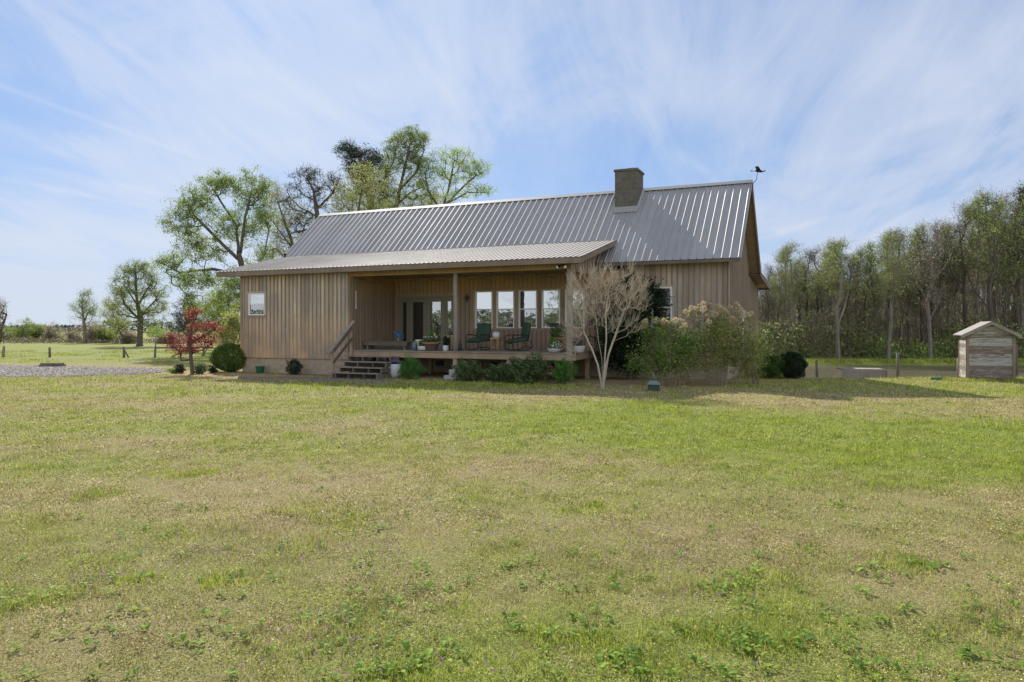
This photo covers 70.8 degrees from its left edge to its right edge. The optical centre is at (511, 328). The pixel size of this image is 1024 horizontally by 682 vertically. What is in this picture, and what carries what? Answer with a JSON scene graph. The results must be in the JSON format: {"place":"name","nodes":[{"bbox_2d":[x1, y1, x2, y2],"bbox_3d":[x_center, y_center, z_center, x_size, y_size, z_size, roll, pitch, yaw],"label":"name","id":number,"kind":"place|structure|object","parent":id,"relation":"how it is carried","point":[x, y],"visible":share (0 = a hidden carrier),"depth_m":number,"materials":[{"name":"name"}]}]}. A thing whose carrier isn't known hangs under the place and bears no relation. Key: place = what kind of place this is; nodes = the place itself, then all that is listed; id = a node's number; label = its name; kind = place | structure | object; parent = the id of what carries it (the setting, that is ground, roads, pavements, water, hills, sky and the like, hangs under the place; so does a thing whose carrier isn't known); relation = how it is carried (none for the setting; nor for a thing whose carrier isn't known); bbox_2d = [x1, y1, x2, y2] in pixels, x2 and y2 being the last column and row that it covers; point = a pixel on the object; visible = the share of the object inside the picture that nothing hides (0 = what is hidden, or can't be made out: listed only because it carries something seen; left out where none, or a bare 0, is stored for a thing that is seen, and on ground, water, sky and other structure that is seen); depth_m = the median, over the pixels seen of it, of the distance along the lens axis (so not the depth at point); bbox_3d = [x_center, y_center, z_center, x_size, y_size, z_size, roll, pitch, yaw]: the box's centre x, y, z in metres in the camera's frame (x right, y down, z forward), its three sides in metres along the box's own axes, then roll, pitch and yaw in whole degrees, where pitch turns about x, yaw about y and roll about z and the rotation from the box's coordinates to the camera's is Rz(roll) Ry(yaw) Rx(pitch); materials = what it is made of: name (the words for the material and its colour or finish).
{"place":"outdoors","nodes":[
{"label":"outdoors","id":0,"kind":"place"},
{"bbox_2d":[0,365,166,376],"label":"gravel","id":1,"kind":"structure","parent":0,"point":[24,371],"depth_m":31.66,"materials":[{"name":"grey gravel"}]},
{"bbox_2d":[217,376,397,383],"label":"path","id":2,"kind":"structure","parent":0,"point":[323,379],"depth_m":26.61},
{"bbox_2d":[0,329,1023,681],"bbox_3d":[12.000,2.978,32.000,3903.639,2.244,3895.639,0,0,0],"label":"ground","id":3,"kind":"structure","parent":0,"point":[112,673],"depth_m":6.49,"materials":[{"name":"green plant"}]},
{"bbox_2d":[0,299,13,342],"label":"tree","id":4,"kind":"object","parent":3,"relation":"on","point":[2,313],"visible":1,"depth_m":60.37,"materials":[{"name":"green plant"}]},
{"bbox_2d":[6,318,47,341],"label":"bush","id":5,"kind":"object","parent":3,"relation":"on","point":[25,332],"visible":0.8,"depth_m":99.59,"materials":[{"name":"green plant"}]},
{"bbox_2d":[39,322,66,341],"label":"bush","id":6,"kind":"object","parent":3,"relation":"on","point":[49,332],"visible":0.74,"depth_m":97.45,"materials":[{"name":"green plant"}]},
{"bbox_2d":[63,324,82,341],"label":"bush","id":7,"kind":"object","parent":3,"relation":"on","point":[70,333],"visible":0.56,"depth_m":96.77,"materials":[{"name":"green plant"}]},
{"bbox_2d":[67,288,102,342],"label":"tree","id":8,"kind":"object","parent":3,"relation":"on","point":[83,308],"visible":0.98,"depth_m":91.67,"materials":[{"name":"green plant"}]},
{"bbox_2d":[2,346,226,357],"bbox_3d":[-26.095,1.688,47.367,31.528,1.031,2.150,0,0,-3],"label":"wire fence","id":9,"kind":"object","parent":3,"relation":"on","point":[49,351],"visible":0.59,"depth_m":47.01,"materials":[{"name":"brown wood"}]},
{"bbox_2d":[95,293,137,342],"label":"tree","id":10,"kind":"object","parent":3,"relation":"on","point":[112,315],"visible":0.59,"depth_m":89.75,"materials":[{"name":"green plant"}]},
{"bbox_2d":[0,320,234,331],"bbox_3d":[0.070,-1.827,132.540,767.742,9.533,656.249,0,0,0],"label":"treeline","id":11,"kind":"object","parent":3,"relation":"on","point":[73,326],"visible":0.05,"depth_m":386.58,"materials":[{"name":"green plant"}]},
{"bbox_2d":[1,336,239,343],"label":"brambles","id":12,"kind":"object","parent":3,"relation":"on","point":[46,340],"visible":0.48,"depth_m":90.41,"materials":[{"name":"plant"}]},
{"bbox_2d":[115,328,136,343],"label":"bush","id":13,"kind":"object","parent":3,"relation":"on","point":[125,340],"visible":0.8,"depth_m":87.57,"materials":[{"name":"grey plant"}]},
{"bbox_2d":[97,257,175,345],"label":"tree","id":14,"kind":"object","parent":3,"relation":"on","point":[140,312],"visible":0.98,"depth_m":75.66,"materials":[{"name":"green plant"}]},
{"bbox_2d":[141,324,169,346],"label":"tree","id":15,"kind":"object","parent":3,"relation":"on","point":[154,332],"visible":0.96,"depth_m":47.89,"materials":[{"name":"green plant"}]},
{"bbox_2d":[167,289,204,345],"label":"tree","id":16,"kind":"object","parent":3,"relation":"on","point":[178,321],"visible":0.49,"depth_m":65.73,"materials":[{"name":"green plant"}]},
{"bbox_2d":[161,306,228,374],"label":"red maple","id":17,"kind":"object","parent":3,"relation":"on","point":[190,350],"visible":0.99,"depth_m":29.41,"materials":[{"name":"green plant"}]},
{"bbox_2d":[182,286,239,342],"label":"tree","id":18,"kind":"object","parent":3,"relation":"on","point":[205,317],"visible":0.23,"depth_m":57.76,"materials":[{"name":"green plant"}]},
{"bbox_2d":[145,164,282,327],"bbox_3d":[-21.320,-4.955,52.466,9.662,13.992,5.620,0,0,0],"label":"tree","id":19,"kind":"object","parent":3,"relation":"on","point":[200,244],"visible":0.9,"depth_m":51.81,"materials":[{"name":"green plant"}]},
{"bbox_2d":[209,309,243,371],"bbox_3d":[-12.358,0.565,31.718,1.774,2.896,1.316,0,0,0],"label":"shrub","id":20,"kind":"object","parent":3,"relation":"on","point":[233,319],"visible":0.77,"depth_m":31.53,"materials":[{"name":"green plant"}]},
{"bbox_2d":[209,343,246,371],"bbox_3d":[-12.284,1.290,31.485,1.770,1.333,1.711,0,0,0],"label":"boxwood","id":21,"kind":"object","parent":3,"relation":"on","point":[222,361],"visible":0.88,"depth_m":31.00,"materials":[{"name":"green plant"}]},
{"bbox_2d":[251,180,314,259],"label":"tree","id":22,"kind":"object","parent":3,"relation":"on","point":[283,222],"visible":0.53,"depth_m":59.61,"materials":[{"name":"green plant"}]},
{"bbox_2d":[285,357,303,374],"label":"shrub","id":23,"kind":"object","parent":3,"relation":"on","point":[296,368],"visible":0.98,"depth_m":29.28,"materials":[{"name":"green plant"}]},
{"bbox_2d":[278,163,348,239],"bbox_3d":[-15.258,-5.512,56.028,5.787,15.066,3.308,0,0,13],"label":"tree","id":24,"kind":"object","parent":3,"relation":"on","point":[315,188],"visible":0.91,"depth_m":55.84,"materials":[{"name":"green plant"}]},
{"bbox_2d":[318,159,407,212],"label":"tree","id":25,"kind":"object","parent":3,"relation":"on","point":[370,200],"visible":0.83,"depth_m":53.67,"materials":[{"name":"green plant"}]},
{"bbox_2d":[331,137,401,209],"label":"pine tree","id":26,"kind":"object","parent":3,"relation":"on","point":[355,152],"visible":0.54,"depth_m":65.60,"materials":[{"name":"green plant"}]},
{"bbox_2d":[377,124,439,207],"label":"tree","id":27,"kind":"object","parent":3,"relation":"on","point":[411,139],"visible":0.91,"depth_m":57.62,"materials":[{"name":"green plant"}]},
{"bbox_2d":[397,351,427,379],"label":"shrub","id":28,"kind":"object","parent":3,"relation":"on","point":[410,370],"visible":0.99,"depth_m":26.69,"materials":[{"name":"green plant"}]},
{"bbox_2d":[68,518,760,674],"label":"wildflowers","id":29,"kind":"object","parent":3,"relation":"on","point":[359,638],"visible":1,"depth_m":5.74,"materials":[{"name":"green plant"}]},
{"bbox_2d":[381,188,453,207],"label":"tree","id":30,"kind":"object","parent":3,"relation":"on","point":[427,202],"visible":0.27,"depth_m":61.38,"materials":[{"name":"green plant"}]},
{"bbox_2d":[410,143,497,204],"bbox_3d":[-4.444,-6.174,55.800,6.662,16.397,3.705,0,0,-20],"label":"tree","id":31,"kind":"object","parent":3,"relation":"on","point":[443,174],"visible":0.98,"depth_m":55.74,"materials":[{"name":"green plant"}]},
{"bbox_2d":[451,357,485,381],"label":"shrub","id":32,"kind":"object","parent":3,"relation":"on","point":[471,367],"visible":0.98,"depth_m":25.65,"materials":[{"name":"green plant"}]},
{"bbox_2d":[216,167,770,382],"bbox_3d":[0.041,-2.260,33.943,21.642,8.920,17.634,0,0,24],"label":"farmhouse","id":33,"kind":"object","parent":3,"relation":"on","point":[693,244],"visible":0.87,"depth_m":29.73,"materials":[{"name":"brown wood"}]},
{"bbox_2d":[248,293,263,314],"bbox_3d":[-10.949,-1.025,30.958,0.904,0.942,0.123,0,0,24],"label":"window","id":34,"kind":"structure","parent":33,"relation":"in","point":[255,300],"depth_m":30.99,"materials":[{"name":"glass"}]},
{"bbox_2d":[363,341,413,349],"bbox_3d":[-5.069,0.702,29.451,2.140,0.330,0.485,0,0,24],"label":"bench","id":35,"kind":"object","parent":33,"relation":"on","point":[404,344],"visible":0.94,"depth_m":29.18,"materials":[{"name":"brown wood"}]},
{"bbox_2d":[410,298,426,346],"bbox_3d":[-4.109,-0.232,31.477,0.862,2.124,0.112,0,0,24],"label":"door","id":36,"kind":"structure","parent":33,"relation":"in","point":[418,307],"depth_m":31.50,"materials":[{"name":"green paint"}]},
{"bbox_2d":[422,329,439,350],"bbox_3d":[-3.133,0.412,27.875,0.693,0.911,0.690,0,0,23],"label":"planter","id":37,"kind":"object","parent":33,"relation":"on","point":[430,344],"visible":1,"depth_m":27.69,"materials":[{"name":"brown ceramic"}]},
{"bbox_2d":[427,298,443,346],"bbox_3d":[-3.314,-0.232,31.121,0.862,2.124,0.112,0,0,24],"label":"door","id":38,"kind":"structure","parent":33,"relation":"in","point":[435,306],"depth_m":31.13,"materials":[{"name":"green paint"}]},
{"bbox_2d":[465,323,492,349],"bbox_3d":[-1.284,0.337,28.179,0.696,1.057,0.896,0,0,32],"label":"rocking chair","id":39,"kind":"object","parent":33,"relation":"on","point":[483,332],"visible":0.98,"depth_m":28.28,"materials":[{"name":"green metal"}]},
{"bbox_2d":[475,291,492,327],"bbox_3d":[-1.168,-0.775,30.216,0.822,1.550,0.123,0,0,24],"label":"window","id":40,"kind":"structure","parent":33,"relation":"in","point":[483,299],"depth_m":30.22,"materials":[{"name":"clear glass"}]},
{"bbox_2d":[496,290,513,327],"bbox_3d":[-0.260,-0.775,29.813,0.815,1.550,0.123,0,0,24],"label":"window","id":41,"kind":"structure","parent":33,"relation":"in","point":[504,299],"depth_m":29.83,"materials":[{"name":"clear glass"}]},
{"bbox_2d":[505,322,532,350],"bbox_3d":[0.265,0.324,27.519,0.907,1.084,0.696,0,0,-24],"label":"rocking chair","id":42,"kind":"object","parent":33,"relation":"on","point":[525,332],"visible":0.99,"depth_m":27.37,"materials":[{"name":"green metal"}]},
{"bbox_2d":[519,290,536,327],"bbox_3d":[0.659,-0.775,29.403,0.821,1.550,0.123,0,0,24],"label":"window","id":43,"kind":"structure","parent":33,"relation":"in","point":[527,298],"depth_m":29.39,"materials":[{"name":"clear glass"}]},
{"bbox_2d":[542,289,559,327],"bbox_3d":[1.577,-0.775,28.994,0.798,1.550,0.123,0,0,24],"label":"window","id":44,"kind":"structure","parent":33,"relation":"in","point":[550,298],"depth_m":29.00,"materials":[{"name":"glass"}]},
{"bbox_2d":[549,324,566,351],"bbox_3d":[1.723,0.345,26.305,0.747,1.045,0.695,0,0,20],"label":"planter","id":45,"kind":"object","parent":33,"relation":"on","point":[557,331],"visible":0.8,"depth_m":26.14,"materials":[{"name":"ceramic"}]},
{"bbox_2d":[565,289,584,327],"bbox_3d":[2.501,-0.775,28.582,0.816,1.550,0.123,0,0,24],"label":"window","id":46,"kind":"structure","parent":33,"relation":"in","point":[574,298],"depth_m":28.56,"materials":[{"name":"glass"}]},
{"bbox_2d":[651,287,671,327],"bbox_3d":[5.643,-0.775,27.184,0.800,1.550,0.123,0,0,24],"label":"window","id":47,"kind":"structure","parent":33,"relation":"in","point":[668,290],"depth_m":27.12,"materials":[{"name":"glass"}]},
{"bbox_2d":[482,362,514,382],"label":"shrub","id":48,"kind":"object","parent":3,"relation":"on","point":[498,377],"visible":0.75,"depth_m":25.25,"materials":[{"name":"green plant"}]},
{"bbox_2d":[0,453,1023,680],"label":"weeds","id":49,"kind":"object","parent":3,"relation":"on","point":[598,657],"visible":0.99,"depth_m":4.51,"materials":[{"name":"green plant"}]},
{"bbox_2d":[497,350,550,383],"bbox_3d":[0.388,1.349,24.874,1.953,1.213,1.527,0,0,0],"label":"shrub","id":50,"kind":"object","parent":3,"relation":"on","point":[524,374],"visible":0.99,"depth_m":24.65,"materials":[{"name":"green plant"}]},
{"bbox_2d":[547,354,577,383],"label":"shrub","id":51,"kind":"object","parent":3,"relation":"on","point":[563,375],"visible":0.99,"depth_m":24.35,"materials":[{"name":"green plant"}]},
{"bbox_2d":[555,257,653,388],"bbox_3d":[2.897,-0.135,22.540,2.892,4.194,2.043,0,0,24],"label":"crape myrtle","id":52,"kind":"object","parent":3,"relation":"on","point":[638,288],"visible":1,"depth_m":22.45,"materials":[{"name":"beige plant"}]},
{"bbox_2d":[588,274,674,379],"bbox_3d":[4.419,-0.011,26.681,3.180,4.043,2.106,0,0,0],"label":"evergreen shrub","id":53,"kind":"object","parent":3,"relation":"on","point":[622,344],"visible":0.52,"depth_m":26.41,"materials":[{"name":"green plant"}]},
{"bbox_2d":[622,315,708,385],"bbox_3d":[5.121,0.786,23.752,3.054,2.589,1.808,0,0,0],"label":"hydrangea","id":54,"kind":"object","parent":3,"relation":"on","point":[664,355],"visible":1,"depth_m":23.57,"materials":[{"name":"green plant"}]},
{"bbox_2d":[672,296,772,385],"bbox_3d":[7.060,0.502,23.959,3.525,3.159,1.793,0,0,0],"label":"hydrangea","id":55,"kind":"object","parent":3,"relation":"on","point":[718,334],"visible":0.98,"depth_m":23.83,"materials":[{"name":"green plant"}]},
{"bbox_2d":[759,262,780,352],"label":"forest tree","id":56,"kind":"object","parent":3,"relation":"on","point":[766,294],"visible":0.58,"depth_m":68.39,"materials":[{"name":"green plant"}]},
{"bbox_2d":[755,349,786,378],"bbox_3d":[9.777,1.341,27.274,1.294,1.226,1.394,0,0,31],"label":"shrub","id":57,"kind":"object","parent":3,"relation":"on","point":[770,369],"visible":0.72,"depth_m":26.95,"materials":[{"name":"green plant"}]},
{"bbox_2d":[766,265,795,349],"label":"forest tree","id":58,"kind":"object","parent":3,"relation":"on","point":[780,309],"visible":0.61,"depth_m":68.76,"materials":[{"name":"green plant"}]},
{"bbox_2d":[773,244,806,349],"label":"forest tree","id":59,"kind":"object","parent":3,"relation":"on","point":[787,277],"visible":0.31,"depth_m":70.39,"materials":[{"name":"green plant"}]},
{"bbox_2d":[767,239,816,351],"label":"forest tree","id":60,"kind":"object","parent":3,"relation":"on","point":[790,247],"visible":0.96,"depth_m":65.69,"materials":[{"name":"green plant"}]},
{"bbox_2d":[776,350,807,378],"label":"shrub","id":61,"kind":"object","parent":3,"relation":"on","point":[796,368],"visible":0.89,"depth_m":26.81,"materials":[{"name":"green plant"}]},
{"bbox_2d":[788,246,822,353],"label":"forest tree","id":62,"kind":"object","parent":3,"relation":"on","point":[804,290],"visible":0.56,"depth_m":69.46,"materials":[{"name":"green plant"}]},
{"bbox_2d":[798,243,837,352],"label":"forest tree","id":63,"kind":"object","parent":3,"relation":"on","point":[815,267],"visible":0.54,"depth_m":67.98,"materials":[{"name":"green plant"}]},
{"bbox_2d":[800,249,839,356],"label":"forest tree","id":64,"kind":"object","parent":3,"relation":"on","point":[821,296],"visible":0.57,"depth_m":65.81,"materials":[{"name":"green plant"}]},
{"bbox_2d":[814,238,853,357],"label":"forest tree","id":65,"kind":"object","parent":3,"relation":"on","point":[831,319],"visible":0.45,"depth_m":64.39,"materials":[{"name":"green plant"}]},
{"bbox_2d":[812,237,862,357],"bbox_3d":[29.169,-2.686,64.055,3.534,11.258,3.845,0,0,-27],"label":"forest tree","id":66,"kind":"object","parent":3,"relation":"on","point":[833,301],"visible":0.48,"depth_m":64.12,"materials":[{"name":"green plant"}]},
{"bbox_2d":[817,236,860,358],"bbox_3d":[28.027,-2.529,62.257,3.839,11.024,4.177,0,0,31],"label":"forest tree","id":67,"kind":"object","parent":3,"relation":"on","point":[840,268],"visible":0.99,"depth_m":61.74,"materials":[{"name":"green plant"}]},
{"bbox_2d":[827,291,860,352],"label":"forest tree","id":68,"kind":"object","parent":3,"relation":"on","point":[845,320],"visible":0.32,"depth_m":66.61,"materials":[{"name":"green plant"}]},
{"bbox_2d":[829,253,878,357],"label":"forest tree","id":69,"kind":"object","parent":3,"relation":"on","point":[849,303],"visible":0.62,"depth_m":64.37,"materials":[{"name":"green plant"}]},
{"bbox_2d":[836,367,886,377],"bbox_3d":[13.859,1.805,28.630,1.590,0.430,1.220,0,0,14],"label":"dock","id":70,"kind":"object","parent":3,"relation":"on","point":[865,372],"visible":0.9,"depth_m":28.06,"materials":[{"name":"grey wood"}]},
{"bbox_2d":[839,245,887,356],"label":"forest tree","id":71,"kind":"object","parent":3,"relation":"on","point":[860,253],"visible":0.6,"depth_m":66.34,"materials":[{"name":"green plant"}]},
{"bbox_2d":[851,239,886,349],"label":"forest tree","id":72,"kind":"object","parent":3,"relation":"on","point":[869,246],"visible":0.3,"depth_m":69.63,"materials":[{"name":"green plant"}]},
{"bbox_2d":[858,249,893,356],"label":"forest tree","id":73,"kind":"object","parent":3,"relation":"on","point":[872,283],"visible":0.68,"depth_m":65.45,"materials":[{"name":"green plant"}]},
{"bbox_2d":[865,289,899,338],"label":"forest tree","id":74,"kind":"object","parent":3,"relation":"on","point":[881,313],"visible":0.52,"depth_m":67.93,"materials":[{"name":"green plant"}]},
{"bbox_2d":[869,228,910,351],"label":"forest tree","id":75,"kind":"object","parent":3,"relation":"on","point":[882,251],"visible":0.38,"depth_m":67.56,"materials":[{"name":"green plant"}]},
{"bbox_2d":[759,308,1023,359],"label":"undergrowth","id":76,"kind":"object","parent":3,"relation":"on","point":[900,350],"visible":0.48,"depth_m":64.34,"materials":[{"name":"green plant"}]},
{"bbox_2d":[759,271,1023,357],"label":"saplings","id":77,"kind":"object","parent":3,"relation":"on","point":[911,337],"visible":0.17,"depth_m":67.02,"materials":[{"name":"green plant"}]},
{"bbox_2d":[858,224,926,358],"bbox_3d":[32.291,-2.980,61.814,5.554,11.955,5.700,0,0,23],"label":"forest tree","id":78,"kind":"object","parent":3,"relation":"on","point":[895,274],"visible":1,"depth_m":61.31,"materials":[{"name":"green plant"}]},
{"bbox_2d":[877,261,920,355],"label":"forest tree","id":79,"kind":"object","parent":3,"relation":"on","point":[901,301],"visible":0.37,"depth_m":67.07,"materials":[{"name":"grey plant"}]},
{"bbox_2d":[890,248,926,357],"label":"forest tree","id":80,"kind":"object","parent":3,"relation":"on","point":[910,291],"visible":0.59,"depth_m":65.13,"materials":[{"name":"green plant"}]},
{"bbox_2d":[815,344,1018,377],"bbox_3d":[17.649,1.824,29.306,10.122,2.587,0.911,0,0,8],"label":"wire fence","id":81,"kind":"object","parent":3,"relation":"on","point":[897,366],"visible":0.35,"depth_m":29.16,"materials":[{"name":"brown wood"}]},
{"bbox_2d":[896,224,945,356],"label":"forest tree","id":82,"kind":"object","parent":3,"relation":"on","point":[920,328],"visible":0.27,"depth_m":66.70,"materials":[{"name":"green plant"}]},
{"bbox_2d":[907,220,952,355],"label":"forest tree","id":83,"kind":"object","parent":3,"relation":"on","point":[923,228],"visible":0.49,"depth_m":65.72,"materials":[{"name":"green plant"}]},
{"bbox_2d":[902,215,965,358],"bbox_3d":[35.883,-3.323,61.743,5.228,12.681,6.350,0,0,10],"label":"forest tree","id":84,"kind":"object","parent":3,"relation":"on","point":[928,298],"visible":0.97,"depth_m":61.45,"materials":[{"name":"green plant"}]},
{"bbox_2d":[919,222,966,355],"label":"forest tree","id":85,"kind":"object","parent":3,"relation":"on","point":[939,284],"visible":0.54,"depth_m":65.12,"materials":[{"name":"green plant"}]},
{"bbox_2d":[929,218,973,356],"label":"forest tree","id":86,"kind":"object","parent":3,"relation":"on","point":[948,312],"visible":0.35,"depth_m":65.87,"materials":[{"name":"green plant"}]},
{"bbox_2d":[936,200,994,328],"bbox_3d":[40.392,-4.318,65.410,4.274,14.630,5.990,0,0,2],"label":"forest tree","id":87,"kind":"object","parent":3,"relation":"on","point":[963,291],"visible":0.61,"depth_m":64.95,"materials":[{"name":"green plant"}]},
{"bbox_2d":[940,219,990,329],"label":"forest tree","id":88,"kind":"object","parent":3,"relation":"on","point":[962,320],"visible":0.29,"depth_m":67.19,"materials":[{"name":"green plant"}]},
{"bbox_2d":[949,198,1005,321],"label":"forest tree","id":89,"kind":"object","parent":3,"relation":"on","point":[974,258],"visible":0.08,"depth_m":69.79,"materials":[{"name":"green plant"}]},
{"bbox_2d":[934,187,1023,321],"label":"forest tree","id":90,"kind":"object","parent":3,"relation":"on","point":[990,281],"visible":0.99,"depth_m":61.46,"materials":[{"name":"green plant"}]},
{"bbox_2d":[956,187,1010,323],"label":"forest tree","id":91,"kind":"object","parent":3,"relation":"on","point":[976,285],"visible":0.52,"depth_m":65.18,"materials":[{"name":"green plant"}]},
{"bbox_2d":[953,321,1021,380],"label":"well house","id":92,"kind":"structure","parent":3,"relation":"on","point":[987,349],"depth_m":26.02,"materials":[{"name":"grey wood"}]},
{"bbox_2d":[966,210,1018,319],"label":"forest tree","id":93,"kind":"object","parent":3,"relation":"on","point":[987,279],"visible":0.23,"depth_m":69.06,"materials":[{"name":"green plant"}]},
{"bbox_2d":[975,185,1019,319],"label":"forest tree","id":94,"kind":"object","parent":3,"relation":"on","point":[1006,209],"visible":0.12,"depth_m":70.78,"materials":[{"name":"green plant"}]},
{"bbox_2d":[975,196,1022,323],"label":"forest tree","id":95,"kind":"object","parent":3,"relation":"on","point":[997,301],"visible":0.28,"depth_m":67.06,"materials":[{"name":"green plant"}]},
{"bbox_2d":[984,217,1023,327],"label":"forest tree","id":96,"kind":"object","parent":3,"relation":"on","point":[1005,309],"visible":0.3,"depth_m":66.87,"materials":[{"name":"green plant"}]},
{"bbox_2d":[991,184,1023,308],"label":"forest tree","id":97,"kind":"object","parent":3,"relation":"on","point":[1022,238],"visible":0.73,"depth_m":64.35,"materials":[{"name":"green plant"}]},
{"bbox_2d":[992,180,1023,354],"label":"pine tree","id":98,"kind":"object","parent":3,"relation":"on","point":[1020,291],"visible":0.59,"depth_m":65.79,"materials":[{"name":"green plant"}]},
{"bbox_2d":[998,199,1023,343],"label":"forest tree","id":99,"kind":"object","parent":3,"relation":"on","point":[1013,307],"visible":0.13,"depth_m":70.77,"materials":[{"name":"green plant"}]},
{"bbox_2d":[0,388,1023,681],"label":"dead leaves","id":100,"kind":"object","parent":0,"point":[502,512],"visible":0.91,"depth_m":8.77,"materials":[{"name":"brown plant"}]},
{"bbox_2d":[0,0,1023,328],"label":"sky","id":101,"kind":"structure","parent":0,"point":[861,118],"materials":[{"name":"blue"}]},
{"bbox_2d":[775,365,1023,377],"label":"dirt road","id":102,"kind":"structure","parent":0,"point":[829,371],"depth_m":51.96,"materials":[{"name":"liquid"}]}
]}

